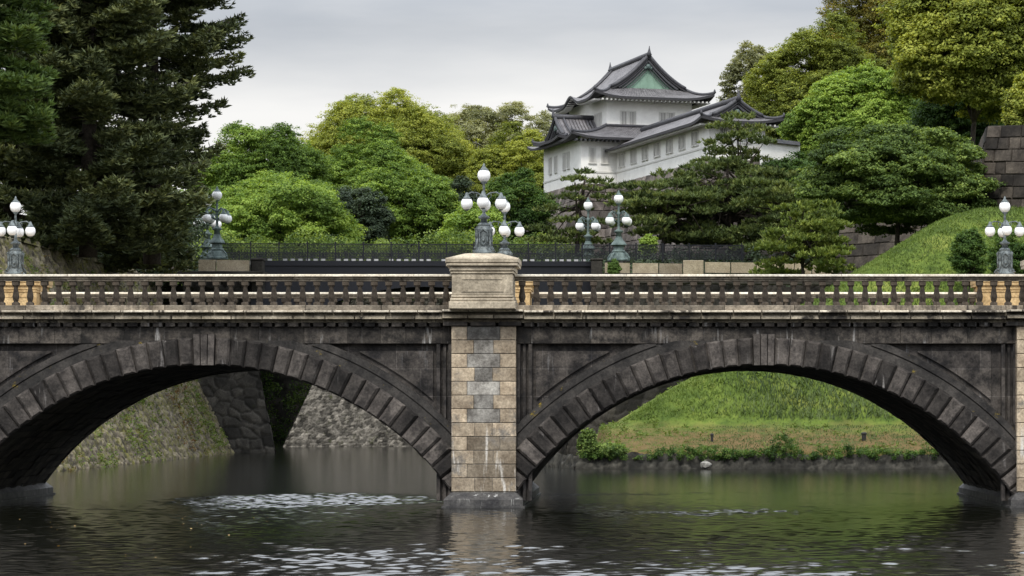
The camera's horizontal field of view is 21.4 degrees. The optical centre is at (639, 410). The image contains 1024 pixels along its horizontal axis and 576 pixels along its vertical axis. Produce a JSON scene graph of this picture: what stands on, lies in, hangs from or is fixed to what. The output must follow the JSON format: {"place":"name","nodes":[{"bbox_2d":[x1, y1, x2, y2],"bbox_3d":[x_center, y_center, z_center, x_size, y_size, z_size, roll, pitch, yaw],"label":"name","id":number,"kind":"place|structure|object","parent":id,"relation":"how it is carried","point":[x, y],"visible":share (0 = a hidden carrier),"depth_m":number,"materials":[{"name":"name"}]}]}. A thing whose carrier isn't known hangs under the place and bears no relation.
{"place":"outdoors","nodes":[
{"label":"outdoors","id":0,"kind":"place"},
{"bbox_2d":[5,237,182,304],"bbox_3d":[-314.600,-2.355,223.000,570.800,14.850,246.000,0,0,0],"label":"terrain","id":1,"kind":"structure","parent":0,"point":[179,301],"depth_m":218.43,"materials":[{"name":"green plant"}]},
{"bbox_2d":[0,0,59,144],"bbox_3d":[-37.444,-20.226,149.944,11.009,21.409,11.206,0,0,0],"label":"cedar tree","id":2,"kind":"object","parent":1,"relation":"on","point":[23,78],"visible":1,"depth_m":149.95,"materials":[{"name":"green plant"}]},
{"bbox_2d":[0,2,107,224],"bbox_3d":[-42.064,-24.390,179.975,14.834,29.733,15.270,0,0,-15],"label":"fir tree","id":3,"kind":"object","parent":1,"relation":"on","point":[13,182],"visible":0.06,"depth_m":177.82,"materials":[{"name":"green plant"}]},
{"bbox_2d":[0,0,215,257],"bbox_3d":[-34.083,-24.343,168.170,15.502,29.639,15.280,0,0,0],"label":"fir tree","id":4,"kind":"object","parent":1,"relation":"on","point":[90,88],"visible":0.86,"depth_m":165.80,"materials":[{"name":"green plant"}]},
{"bbox_2d":[19,209,211,289],"bbox_3d":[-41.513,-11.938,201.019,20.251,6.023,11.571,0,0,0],"label":"undergrowth","id":5,"kind":"object","parent":1,"relation":"on","point":[201,226],"visible":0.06,"depth_m":198.90,"materials":[{"name":"green plant"}]},
{"bbox_2d":[0,236,234,471],"bbox_3d":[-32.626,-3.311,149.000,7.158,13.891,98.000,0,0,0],"label":"stone embankment","id":6,"kind":"structure","parent":1,"relation":"on","point":[58,262],"depth_m":168.62,"materials":[{"name":"grey stone"}]},
{"bbox_2d":[0,247,228,470],"bbox_3d":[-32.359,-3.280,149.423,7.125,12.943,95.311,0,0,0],"label":"embankment weeds","id":7,"kind":"object","parent":6,"relation":"on","point":[186,399],"visible":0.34,"depth_m":169.94,"materials":[{"name":"green plant"}]},
{"bbox_2d":[97,183,198,273],"bbox_3d":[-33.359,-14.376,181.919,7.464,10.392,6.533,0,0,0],"label":"fir tree","id":8,"kind":"object","parent":1,"relation":"on","point":[122,263],"visible":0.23,"depth_m":181.57,"materials":[{"name":"green plant"}]},
{"bbox_2d":[57,0,256,264],"bbox_3d":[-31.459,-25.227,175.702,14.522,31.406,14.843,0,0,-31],"label":"fir tree","id":9,"kind":"object","parent":1,"relation":"on","point":[202,39],"visible":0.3,"depth_m":175.45,"materials":[{"name":"green plant"}]},
{"bbox_2d":[180,119,338,249],"bbox_3d":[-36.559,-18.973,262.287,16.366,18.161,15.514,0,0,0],"label":"broadleaf tree","id":10,"kind":"object","parent":1,"relation":"on","point":[283,150],"visible":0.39,"depth_m":258.82,"materials":[{"name":"green plant"}]},
{"bbox_2d":[260,371,310,441],"bbox_3d":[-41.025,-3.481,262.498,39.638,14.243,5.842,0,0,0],"label":"undergrowth","id":11,"kind":"object","parent":1,"relation":"on","point":[288,403],"visible":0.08,"depth_m":262.30,"materials":[{"name":"green plant"}]},
{"bbox_2d":[203,170,371,260],"bbox_3d":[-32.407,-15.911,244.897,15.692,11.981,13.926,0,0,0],"label":"broadleaf tree","id":12,"kind":"object","parent":1,"relation":"on","point":[284,204],"visible":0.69,"depth_m":241.16,"materials":[{"name":"green plant"}]},
{"bbox_2d":[260,302,341,441],"bbox_3d":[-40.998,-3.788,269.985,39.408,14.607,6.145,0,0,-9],"label":"overgrown bank","id":13,"kind":"structure","parent":1,"relation":"on","point":[286,382],"depth_m":269.73,"materials":[{"name":"plant"}]},
{"bbox_2d":[334,185,395,303],"bbox_3d":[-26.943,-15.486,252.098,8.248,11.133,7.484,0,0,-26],"label":"broadleaf tree","id":14,"kind":"object","parent":1,"relation":"on","point":[377,217],"visible":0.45,"depth_m":250.63,"materials":[{"name":"green plant"}]},
{"bbox_2d":[154,223,580,304],"bbox_3d":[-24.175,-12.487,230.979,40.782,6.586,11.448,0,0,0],"label":"undergrowth","id":15,"kind":"object","parent":1,"relation":"on","point":[430,239],"visible":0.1,"depth_m":229.18,"materials":[{"name":"green plant"}]},
{"bbox_2d":[327,114,433,237],"bbox_3d":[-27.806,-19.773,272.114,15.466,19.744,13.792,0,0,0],"label":"broadleaf tree","id":16,"kind":"object","parent":1,"relation":"on","point":[352,162],"visible":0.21,"depth_m":269.50,"materials":[{"name":"green plant"}]},
{"bbox_2d":[298,87,482,200],"bbox_3d":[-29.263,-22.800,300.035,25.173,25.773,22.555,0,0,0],"label":"broadleaf tree","id":17,"kind":"object","parent":1,"relation":"on","point":[436,143],"visible":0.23,"depth_m":295.96,"materials":[{"name":"green plant"}]},
{"bbox_2d":[193,197,221,262],"bbox_3d":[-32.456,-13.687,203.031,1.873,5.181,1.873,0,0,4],"label":"lamp post","id":18,"kind":"object","parent":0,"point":[206,248],"visible":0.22,"depth_m":202.71,"materials":[{"name":"grey metal"}]},
{"bbox_2d":[202,186,231,259],"bbox_3d":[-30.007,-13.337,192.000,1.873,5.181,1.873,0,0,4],"label":"lamp post","id":19,"kind":"object","parent":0,"point":[217,251],"visible":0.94,"depth_m":191.67,"materials":[{"name":"grey metal"}]},
{"bbox_2d":[3,0,885,246],"label":"sky","id":20,"kind":"structure","parent":0,"point":[306,55],"materials":[{"name":"white"}]},
{"bbox_2d":[0,442,1023,575],"bbox_3d":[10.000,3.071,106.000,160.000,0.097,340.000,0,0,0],"label":"moat water","id":21,"kind":"structure","parent":0,"point":[351,511],"depth_m":73.61,"materials":[{"name":"black liquid"}]},
{"bbox_2d":[182,281,275,452],"bbox_3d":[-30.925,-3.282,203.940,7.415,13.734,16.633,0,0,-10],"label":"stone abutment","id":22,"kind":"object","parent":21,"relation":"in","point":[237,403],"visible":0.43,"depth_m":196.44,"materials":[{"name":"grey stone"}]},
{"bbox_2d":[283,298,443,446],"bbox_3d":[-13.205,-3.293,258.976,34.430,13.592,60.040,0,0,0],"label":"stone rampart","id":23,"kind":"object","parent":21,"relation":"in","point":[324,418],"visible":0.11,"depth_m":230.20,"materials":[{"name":"grey stone"}]},
{"bbox_2d":[559,281,830,451],"bbox_3d":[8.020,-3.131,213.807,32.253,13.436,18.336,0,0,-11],"label":"stone wall","id":24,"kind":"structure","parent":21,"relation":"in","point":[621,411],"depth_m":204.03,"materials":[{"name":"grey stone"}]},
{"bbox_2d":[216,242,744,304],"bbox_3d":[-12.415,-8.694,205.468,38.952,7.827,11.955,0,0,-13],"label":"iron bridge","id":25,"kind":"structure","parent":24,"relation":"on","point":[334,264],"depth_m":198.71,"materials":[{"name":"black paint"}]},
{"bbox_2d":[169,260,268,273],"bbox_3d":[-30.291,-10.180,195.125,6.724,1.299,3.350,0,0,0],"label":"parapet wall","id":26,"kind":"structure","parent":25,"relation":"on","point":[228,266],"depth_m":194.19,"materials":[{"name":"beige stone"}]},
{"bbox_2d":[251,258,265,291],"bbox_3d":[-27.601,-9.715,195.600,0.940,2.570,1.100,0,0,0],"label":"end post","id":27,"kind":"object","parent":25,"relation":"on","point":[257,264],"visible":0.68,"depth_m":195.10,"materials":[{"name":"stone"}]},
{"bbox_2d":[590,258,602,291],"bbox_3d":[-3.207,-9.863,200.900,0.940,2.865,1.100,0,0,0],"label":"end post","id":28,"kind":"object","parent":25,"relation":"on","point":[596,265],"visible":0.68,"depth_m":200.40,"materials":[{"name":"stone"}]},
{"bbox_2d":[534,243,811,286],"bbox_3d":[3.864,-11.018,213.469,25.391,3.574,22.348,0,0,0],"label":"undergrowth","id":29,"kind":"object","parent":24,"relation":"on","point":[754,256],"visible":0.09,"depth_m":206.97,"materials":[{"name":"green plant"}]},
{"bbox_2d":[523,166,623,255],"bbox_3d":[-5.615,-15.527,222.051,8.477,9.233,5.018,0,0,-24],"label":"pine tree","id":30,"kind":"object","parent":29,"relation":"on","point":[551,235],"visible":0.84,"depth_m":221.55,"materials":[{"name":"green plant"}]},
{"bbox_2d":[638,233,658,257],"bbox_3d":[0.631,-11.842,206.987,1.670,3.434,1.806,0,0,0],"label":"shrub","id":31,"kind":"object","parent":29,"relation":"on","point":[648,239],"visible":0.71,"depth_m":206.57,"materials":[{"name":"green plant"}]},
{"bbox_2d":[602,175,728,270],"bbox_3d":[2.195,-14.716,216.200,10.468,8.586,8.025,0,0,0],"label":"pine tree","id":32,"kind":"object","parent":29,"relation":"on","point":[662,212],"visible":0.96,"depth_m":215.09,"materials":[{"name":"green plant"}]},
{"bbox_2d":[649,154,798,256],"bbox_3d":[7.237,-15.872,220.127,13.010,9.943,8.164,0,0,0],"label":"pine tree","id":33,"kind":"object","parent":29,"relation":"on","point":[747,214],"visible":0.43,"depth_m":218.61,"materials":[{"name":"green plant"}]},
{"bbox_2d":[678,110,777,261],"bbox_3d":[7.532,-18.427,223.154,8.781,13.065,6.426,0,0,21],"label":"pine tree","id":34,"kind":"object","parent":29,"relation":"on","point":[740,135],"visible":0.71,"depth_m":222.26,"materials":[{"name":"green plant"}]},
{"bbox_2d":[722,176,835,257],"bbox_3d":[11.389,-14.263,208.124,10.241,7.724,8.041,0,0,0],"label":"pine tree","id":35,"kind":"object","parent":29,"relation":"on","point":[764,189],"visible":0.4,"depth_m":206.27,"materials":[{"name":"green plant"}]},
{"bbox_2d":[700,461,711,468],"bbox_3d":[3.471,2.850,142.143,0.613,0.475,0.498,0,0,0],"label":"rock","id":36,"kind":"object","parent":21,"relation":"on","point":[705,464],"visible":1,"depth_m":141.97,"materials":[{"name":"grey stone"}]},
{"bbox_2d":[545,452,951,468],"bbox_3d":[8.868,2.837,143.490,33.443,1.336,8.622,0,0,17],"label":"shore wall","id":37,"kind":"structure","parent":21,"relation":"in","point":[572,461],"depth_m":142.85,"materials":[{"name":"stone"}]},
{"bbox_2d":[575,197,600,260],"bbox_3d":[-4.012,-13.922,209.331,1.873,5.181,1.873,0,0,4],"label":"lamp post","id":38,"kind":"object","parent":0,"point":[580,226],"visible":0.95,"depth_m":209.07,"materials":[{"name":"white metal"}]},
{"bbox_2d":[595,205,1023,456],"bbox_3d":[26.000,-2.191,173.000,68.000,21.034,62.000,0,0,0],"label":"grass bank","id":39,"kind":"structure","parent":0,"point":[675,422],"depth_m":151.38,"materials":[{"name":"green plant"}]},
{"bbox_2d":[576,427,599,457],"bbox_3d":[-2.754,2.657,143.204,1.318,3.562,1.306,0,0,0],"label":"shrub","id":40,"kind":"object","parent":39,"relation":"on","point":[587,440],"visible":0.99,"depth_m":142.90,"materials":[{"name":"green plant"}]},
{"bbox_2d":[590,442,629,457],"bbox_3d":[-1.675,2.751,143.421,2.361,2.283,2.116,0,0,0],"label":"shrub","id":41,"kind":"object","parent":39,"relation":"on","point":[605,447],"visible":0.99,"depth_m":142.76,"materials":[{"name":"green plant"}]},
{"bbox_2d":[607,258,621,273],"bbox_3d":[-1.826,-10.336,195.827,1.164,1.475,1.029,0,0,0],"label":"shrub","id":42,"kind":"object","parent":39,"relation":"on","point":[614,267],"visible":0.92,"depth_m":195.52,"materials":[{"name":"green plant"}]},
{"bbox_2d":[605,260,832,284],"bbox_3d":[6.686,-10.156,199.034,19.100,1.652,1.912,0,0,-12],"label":"parapet wall","id":43,"kind":"structure","parent":39,"relation":"on","point":[693,266],"depth_m":198.16,"materials":[{"name":"beige stone"}]},
{"bbox_2d":[605,190,631,260],"bbox_3d":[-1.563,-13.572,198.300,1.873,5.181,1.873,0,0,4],"label":"lamp post","id":44,"kind":"object","parent":43,"relation":"on","point":[618,252],"visible":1,"depth_m":197.96,"materials":[{"name":"grey metal"}]},
{"bbox_2d":[579,433,938,461],"bbox_3d":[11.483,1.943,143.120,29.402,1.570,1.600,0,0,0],"label":"shore weeds","id":45,"kind":"object","parent":39,"relation":"on","point":[838,454],"visible":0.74,"depth_m":142.81,"materials":[{"name":"green plant"}]},
{"bbox_2d":[748,198,856,302],"bbox_3d":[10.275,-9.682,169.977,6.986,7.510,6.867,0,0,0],"label":"pine tree","id":46,"kind":"object","parent":39,"relation":"on","point":[806,231],"visible":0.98,"depth_m":169.08,"materials":[{"name":"green plant"}]},
{"bbox_2d":[598,205,1023,450],"bbox_3d":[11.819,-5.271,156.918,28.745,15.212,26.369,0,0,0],"label":"bank weeds","id":47,"kind":"object","parent":39,"relation":"on","point":[686,426],"visible":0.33,"depth_m":150.66,"materials":[{"name":"green plant"}]},
{"bbox_2d":[861,432,866,440],"bbox_3d":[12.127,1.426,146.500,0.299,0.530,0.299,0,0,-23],"label":"marker post","id":48,"kind":"object","parent":39,"relation":"on","point":[863,434],"visible":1,"depth_m":146.40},
{"bbox_2d":[836,222,926,273],"bbox_3d":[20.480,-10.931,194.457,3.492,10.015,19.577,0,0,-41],"label":"stone rampart","id":49,"kind":"object","parent":39,"relation":"on","point":[869,248],"visible":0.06,"depth_m":199.38,"materials":[{"name":"grey stone"}]},
{"bbox_2d":[791,121,1007,245],"bbox_3d":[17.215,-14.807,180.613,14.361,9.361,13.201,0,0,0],"label":"broadleaf tree","id":50,"kind":"object","parent":39,"relation":"on","point":[927,172],"visible":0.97,"depth_m":177.93,"materials":[{"name":"green plant"}]},
{"bbox_2d":[904,206,926,229],"bbox_3d":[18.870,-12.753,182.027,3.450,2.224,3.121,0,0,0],"label":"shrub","id":51,"kind":"object","parent":39,"relation":"on","point":[910,224],"visible":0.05,"depth_m":181.85,"materials":[{"name":"green plant"}]},
{"bbox_2d":[945,226,989,304],"bbox_3d":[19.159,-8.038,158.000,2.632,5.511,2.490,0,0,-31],"label":"shrub","id":52,"kind":"object","parent":39,"relation":"on","point":[968,250],"visible":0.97,"depth_m":157.54,"materials":[{"name":"green plant"}]},
{"bbox_2d":[971,125,1023,207],"bbox_3d":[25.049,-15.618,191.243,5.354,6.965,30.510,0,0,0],"label":"stone rampart","id":53,"kind":"object","parent":39,"relation":"on","point":[1002,147],"visible":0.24,"depth_m":179.79,"materials":[{"name":"grey stone"}]},
{"bbox_2d":[1000,71,1023,124],"bbox_3d":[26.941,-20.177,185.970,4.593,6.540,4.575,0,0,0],"label":"broadleaf tree","id":54,"kind":"object","parent":53,"relation":"on","point":[1013,102],"visible":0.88,"depth_m":185.35,"materials":[{"name":"green plant"}]},
{"bbox_2d":[985,229,1023,273],"bbox_3d":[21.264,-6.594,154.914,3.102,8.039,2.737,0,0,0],"label":"shrub","id":55,"kind":"object","parent":39,"relation":"on","point":[1016,248],"visible":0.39,"depth_m":154.61,"materials":[{"name":"green plant"}]},
{"bbox_2d":[872,0,1023,144],"bbox_3d":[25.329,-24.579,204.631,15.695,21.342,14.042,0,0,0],"label":"broadleaf tree","id":56,"kind":"object","parent":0,"point":[969,54],"visible":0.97,"depth_m":201.04,"materials":[{"name":"green plant"}]},
{"bbox_2d":[903,97,1003,169],"bbox_3d":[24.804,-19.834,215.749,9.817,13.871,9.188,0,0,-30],"label":"broadleaf tree","id":57,"kind":"object","parent":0,"point":[929,114],"visible":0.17,"depth_m":213.48,"materials":[{"name":"green plant"}]},
{"bbox_3d":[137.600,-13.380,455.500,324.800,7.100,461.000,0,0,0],"label":"terrain","id":58,"kind":"structure","parent":0,"visible":0},
{"bbox_2d":[351,161,460,259],"bbox_3d":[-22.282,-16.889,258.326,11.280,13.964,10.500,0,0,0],"label":"broadleaf tree","id":59,"kind":"object","parent":58,"relation":"on","point":[411,196],"visible":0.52,"depth_m":256.17,"materials":[{"name":"green plant"}]},
{"bbox_2d":[422,175,486,248],"bbox_3d":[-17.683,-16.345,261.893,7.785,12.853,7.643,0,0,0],"label":"broadleaf tree","id":60,"kind":"object","parent":58,"relation":"on","point":[462,182],"visible":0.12,"depth_m":261.23,"materials":[{"name":"green plant"}]},
{"bbox_2d":[432,202,510,250],"bbox_3d":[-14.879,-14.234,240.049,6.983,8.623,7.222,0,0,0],"label":"broadleaf tree","id":61,"kind":"object","parent":58,"relation":"on","point":[462,219],"visible":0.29,"depth_m":238.58,"materials":[{"name":"green plant"}]},
{"bbox_2d":[442,101,551,190],"bbox_3d":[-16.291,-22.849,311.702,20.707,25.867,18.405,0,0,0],"label":"broadleaf tree","id":62,"kind":"object","parent":58,"relation":"on","point":[477,124],"visible":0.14,"depth_m":309.68,"materials":[{"name":"green plant"}]},
{"bbox_2d":[462,120,545,241],"bbox_3d":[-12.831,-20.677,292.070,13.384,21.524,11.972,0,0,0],"label":"broadleaf tree","id":63,"kind":"object","parent":58,"relation":"on","point":[511,157],"visible":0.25,"depth_m":289.93,"materials":[{"name":"green plant"}]},
{"bbox_2d":[485,167,562,257],"bbox_3d":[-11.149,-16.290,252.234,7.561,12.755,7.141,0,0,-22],"label":"broadleaf tree","id":64,"kind":"object","parent":58,"relation":"on","point":[522,211],"visible":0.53,"depth_m":250.60,"materials":[{"name":"green plant"}]},
{"bbox_2d":[526,160,785,273],"bbox_3d":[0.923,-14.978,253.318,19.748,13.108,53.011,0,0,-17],"label":"stone rampart","id":65,"kind":"object","parent":58,"relation":"on","point":[601,209],"visible":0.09,"depth_m":254.03,"materials":[{"name":"grey stone"}]},
{"bbox_2d":[527,46,784,191],"bbox_3d":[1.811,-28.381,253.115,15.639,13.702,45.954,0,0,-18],"label":"castle turret","id":66,"kind":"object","parent":65,"relation":"on","point":[634,118],"visible":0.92,"depth_m":259.32,"materials":[{"name":"white paint"}]},
{"bbox_2d":[548,157,551,174],"bbox_3d":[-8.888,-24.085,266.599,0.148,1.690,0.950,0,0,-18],"label":"window","id":67,"kind":"structure","parent":66,"relation":"in","point":[549,159],"depth_m":266.31,"materials":[{"name":"grey"}]},
{"bbox_2d":[554,155,556,172],"bbox_3d":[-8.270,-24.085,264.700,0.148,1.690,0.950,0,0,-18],"label":"window","id":68,"kind":"structure","parent":66,"relation":"in","point":[555,157],"depth_m":264.76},
{"bbox_2d":[562,153,565,170],"bbox_3d":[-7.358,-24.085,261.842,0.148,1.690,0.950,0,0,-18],"label":"window","id":69,"kind":"structure","parent":66,"relation":"in","point":[563,154],"depth_m":261.87,"materials":[{"name":"grey"}]},
{"bbox_2d":[566,151,569,169],"bbox_3d":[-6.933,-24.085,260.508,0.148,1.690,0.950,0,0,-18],"label":"window","id":70,"kind":"structure","parent":66,"relation":"in","point":[567,153],"depth_m":260.40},
{"bbox_2d":[588,147,596,163],"bbox_3d":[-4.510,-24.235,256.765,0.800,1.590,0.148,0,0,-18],"label":"window","id":71,"kind":"structure","parent":66,"relation":"in","point":[592,150],"depth_m":256.80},
{"bbox_2d":[594,113,597,126],"bbox_3d":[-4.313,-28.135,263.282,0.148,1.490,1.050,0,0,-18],"label":"window","id":72,"kind":"structure","parent":66,"relation":"in","point":[595,115],"depth_m":263.02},
{"bbox_2d":[598,112,601,126],"bbox_3d":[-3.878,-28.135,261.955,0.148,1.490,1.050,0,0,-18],"label":"window","id":73,"kind":"structure","parent":66,"relation":"in","point":[600,113],"depth_m":261.93,"materials":[{"name":"grey wood"}]},
{"bbox_2d":[600,147,608,163],"bbox_3d":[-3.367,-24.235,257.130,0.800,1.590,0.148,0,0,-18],"label":"window","id":74,"kind":"structure","parent":66,"relation":"in","point":[604,155],"depth_m":257.11,"materials":[{"name":"grey wood"}]},
{"bbox_2d":[618,153,621,167],"bbox_3d":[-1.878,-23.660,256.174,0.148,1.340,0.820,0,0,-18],"label":"window","id":75,"kind":"structure","parent":66,"relation":"in","point":[620,155],"depth_m":256.05,"materials":[{"name":"grey"}]},
{"bbox_2d":[621,152,624,166],"bbox_3d":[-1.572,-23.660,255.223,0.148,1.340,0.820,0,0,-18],"label":"window","id":76,"kind":"structure","parent":66,"relation":"in","point":[623,154],"depth_m":255.36,"materials":[{"name":"grey wood"}]},
{"bbox_2d":[620,110,627,123],"bbox_3d":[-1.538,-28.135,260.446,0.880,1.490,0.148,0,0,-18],"label":"window","id":77,"kind":"structure","parent":66,"relation":"in","point":[623,114],"depth_m":260.46,"materials":[{"name":"white wood"}]},
{"bbox_2d":[629,150,632,164],"bbox_3d":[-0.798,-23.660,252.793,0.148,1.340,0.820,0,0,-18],"label":"window","id":78,"kind":"structure","parent":66,"relation":"in","point":[631,151],"depth_m":252.88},
{"bbox_2d":[628,111,635,124],"bbox_3d":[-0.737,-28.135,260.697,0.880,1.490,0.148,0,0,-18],"label":"window","id":79,"kind":"structure","parent":66,"relation":"in","point":[631,114],"depth_m":260.72,"materials":[{"name":"white wood"}]},
{"bbox_2d":[633,149,636,163],"bbox_3d":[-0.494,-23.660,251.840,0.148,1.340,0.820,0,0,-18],"label":"window","id":80,"kind":"structure","parent":66,"relation":"in","point":[634,150],"depth_m":251.71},
{"bbox_2d":[641,146,644,161],"bbox_3d":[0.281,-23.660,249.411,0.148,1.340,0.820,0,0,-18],"label":"window","id":81,"kind":"structure","parent":66,"relation":"in","point":[642,148],"depth_m":249.33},
{"bbox_2d":[644,145,647,160],"bbox_3d":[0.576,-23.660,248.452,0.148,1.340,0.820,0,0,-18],"label":"window","id":82,"kind":"structure","parent":66,"relation":"in","point":[646,147],"depth_m":248.60,"materials":[{"name":"grey wood"}]},
{"bbox_2d":[653,143,656,157],"bbox_3d":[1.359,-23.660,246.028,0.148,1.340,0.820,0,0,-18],"label":"window","id":83,"kind":"structure","parent":66,"relation":"in","point":[654,144],"depth_m":245.94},
{"bbox_2d":[656,142,660,156],"bbox_3d":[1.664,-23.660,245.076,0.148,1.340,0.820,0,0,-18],"label":"window","id":84,"kind":"structure","parent":66,"relation":"in","point":[658,143],"depth_m":245.22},
{"bbox_2d":[659,112,666,120],"bbox_3d":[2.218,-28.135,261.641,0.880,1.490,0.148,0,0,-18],"label":"window","id":85,"kind":"structure","parent":66,"relation":"in","point":[662,115],"depth_m":261.67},
{"bbox_2d":[665,139,668,154],"bbox_3d":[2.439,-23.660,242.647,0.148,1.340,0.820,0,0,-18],"label":"window","id":86,"kind":"structure","parent":66,"relation":"in","point":[667,140],"depth_m":242.54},
{"bbox_2d":[668,138,672,153],"bbox_3d":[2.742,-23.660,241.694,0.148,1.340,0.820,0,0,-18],"label":"window","id":87,"kind":"structure","parent":66,"relation":"in","point":[670,139],"depth_m":241.65,"materials":[{"name":"grey wood"}]},
{"bbox_2d":[667,112,674,118],"bbox_3d":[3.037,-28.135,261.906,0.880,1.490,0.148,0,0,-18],"label":"window","id":88,"kind":"structure","parent":66,"relation":"in","point":[669,114],"depth_m":261.93,"materials":[{"name":"white wood"}]},
{"bbox_2d":[677,135,681,150],"bbox_3d":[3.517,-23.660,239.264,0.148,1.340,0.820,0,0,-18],"label":"window","id":89,"kind":"structure","parent":66,"relation":"in","point":[680,136],"depth_m":239.13,"materials":[{"name":"grey wood"}]},
{"bbox_2d":[681,134,685,149],"bbox_3d":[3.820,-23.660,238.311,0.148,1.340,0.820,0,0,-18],"label":"window","id":90,"kind":"structure","parent":66,"relation":"in","point":[683,136],"depth_m":238.43,"materials":[{"name":"grey wood"}]},
{"bbox_2d":[690,131,694,146],"bbox_3d":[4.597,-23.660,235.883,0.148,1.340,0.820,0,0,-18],"label":"window","id":91,"kind":"structure","parent":66,"relation":"in","point":[693,132],"depth_m":235.71,"materials":[{"name":"grey wood"}]},
{"bbox_2d":[694,130,698,145],"bbox_3d":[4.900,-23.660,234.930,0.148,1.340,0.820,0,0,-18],"label":"window","id":92,"kind":"structure","parent":66,"relation":"in","point":[697,131],"depth_m":234.79,"materials":[{"name":"grey wood"}]},
{"bbox_2d":[718,127,727,142],"bbox_3d":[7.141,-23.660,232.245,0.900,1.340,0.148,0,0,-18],"label":"window","id":93,"kind":"structure","parent":66,"relation":"in","point":[721,129],"depth_m":232.28,"materials":[{"name":"grey"}]},
{"bbox_2d":[742,129,752,143],"bbox_3d":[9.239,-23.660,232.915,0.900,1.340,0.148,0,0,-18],"label":"window","id":94,"kind":"structure","parent":66,"relation":"in","point":[745,141],"depth_m":232.91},
{"bbox_2d":[760,138,799,164],"bbox_3d":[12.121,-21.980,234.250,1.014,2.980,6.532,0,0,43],"label":"plaster wall","id":95,"kind":"structure","parent":65,"relation":"on","point":[780,149],"depth_m":233.93,"materials":[{"name":"paint"}]},
{"bbox_2d":[716,40,791,111],"bbox_3d":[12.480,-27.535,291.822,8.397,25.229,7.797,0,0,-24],"label":"broadleaf tree","id":96,"kind":"object","parent":58,"relation":"on","point":[735,68],"visible":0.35,"depth_m":291.12,"materials":[{"name":"green plant"}]},
{"bbox_2d":[758,150,844,259],"bbox_3d":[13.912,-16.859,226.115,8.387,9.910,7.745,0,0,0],"label":"broadleaf tree","id":97,"kind":"object","parent":58,"relation":"on","point":[795,161],"visible":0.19,"depth_m":224.97,"materials":[{"name":"green plant"}]},
{"bbox_2d":[741,8,890,177],"bbox_3d":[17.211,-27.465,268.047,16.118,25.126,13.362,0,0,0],"label":"broadleaf tree","id":98,"kind":"object","parent":58,"relation":"on","point":[787,92],"visible":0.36,"depth_m":265.49,"materials":[{"name":"green plant"}]},
{"bbox_2d":[810,179,879,260],"bbox_3d":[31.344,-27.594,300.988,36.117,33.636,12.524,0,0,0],"label":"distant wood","id":99,"kind":"object","parent":58,"relation":"on","point":[837,231],"depth_m":297.00,"materials":[{"name":"green plant"}]},
{"bbox_2d":[776,59,919,196],"bbox_3d":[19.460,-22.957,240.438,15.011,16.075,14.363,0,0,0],"label":"broadleaf tree","id":100,"kind":"object","parent":58,"relation":"on","point":[853,97],"visible":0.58,"depth_m":236.66,"materials":[{"name":"green plant"}]},
{"bbox_2d":[815,0,900,188],"bbox_3d":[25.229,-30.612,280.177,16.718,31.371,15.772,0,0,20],"label":"broadleaf tree","id":101,"kind":"object","parent":58,"relation":"on","point":[867,20],"visible":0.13,"depth_m":276.15,"materials":[{"name":"green plant"}]},
{"bbox_3d":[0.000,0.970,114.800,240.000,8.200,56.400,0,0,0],"label":"terrain","id":102,"kind":"structure","parent":0,"visible":0},
{"bbox_2d":[0,253,1023,507],"bbox_3d":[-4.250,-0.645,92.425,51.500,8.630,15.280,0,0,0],"label":"stone bridge","id":103,"kind":"structure","parent":102,"relation":"on","point":[486,385],"depth_m":85.88,"materials":[{"name":"grey stone"}]},
{"bbox_2d":[0,196,35,273],"bbox_3d":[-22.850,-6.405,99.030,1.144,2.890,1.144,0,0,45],"label":"lamp post","id":104,"kind":"object","parent":103,"relation":"on","point":[15,259],"visible":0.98,"depth_m":98.88,"materials":[{"name":"grey metal"}]},
{"bbox_2d":[461,163,506,252],"bbox_3d":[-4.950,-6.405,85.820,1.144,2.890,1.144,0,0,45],"label":"lamp post","id":105,"kind":"object","parent":103,"relation":"on","point":[483,236],"visible":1,"depth_m":85.65,"materials":[{"name":"grey metal"}]},
{"bbox_2d":[489,196,524,255],"bbox_3d":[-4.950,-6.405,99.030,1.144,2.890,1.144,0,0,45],"label":"lamp post","id":106,"kind":"object","parent":103,"relation":"on","point":[505,231],"visible":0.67,"depth_m":98.90,"materials":[{"name":"metal"}]},
{"bbox_2d":[985,196,1023,273],"bbox_3d":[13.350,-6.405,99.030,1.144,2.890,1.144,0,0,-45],"label":"lamp post","id":107,"kind":"object","parent":103,"relation":"on","point":[1004,253],"visible":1,"depth_m":98.87,"materials":[{"name":"grey metal"}]}
]}

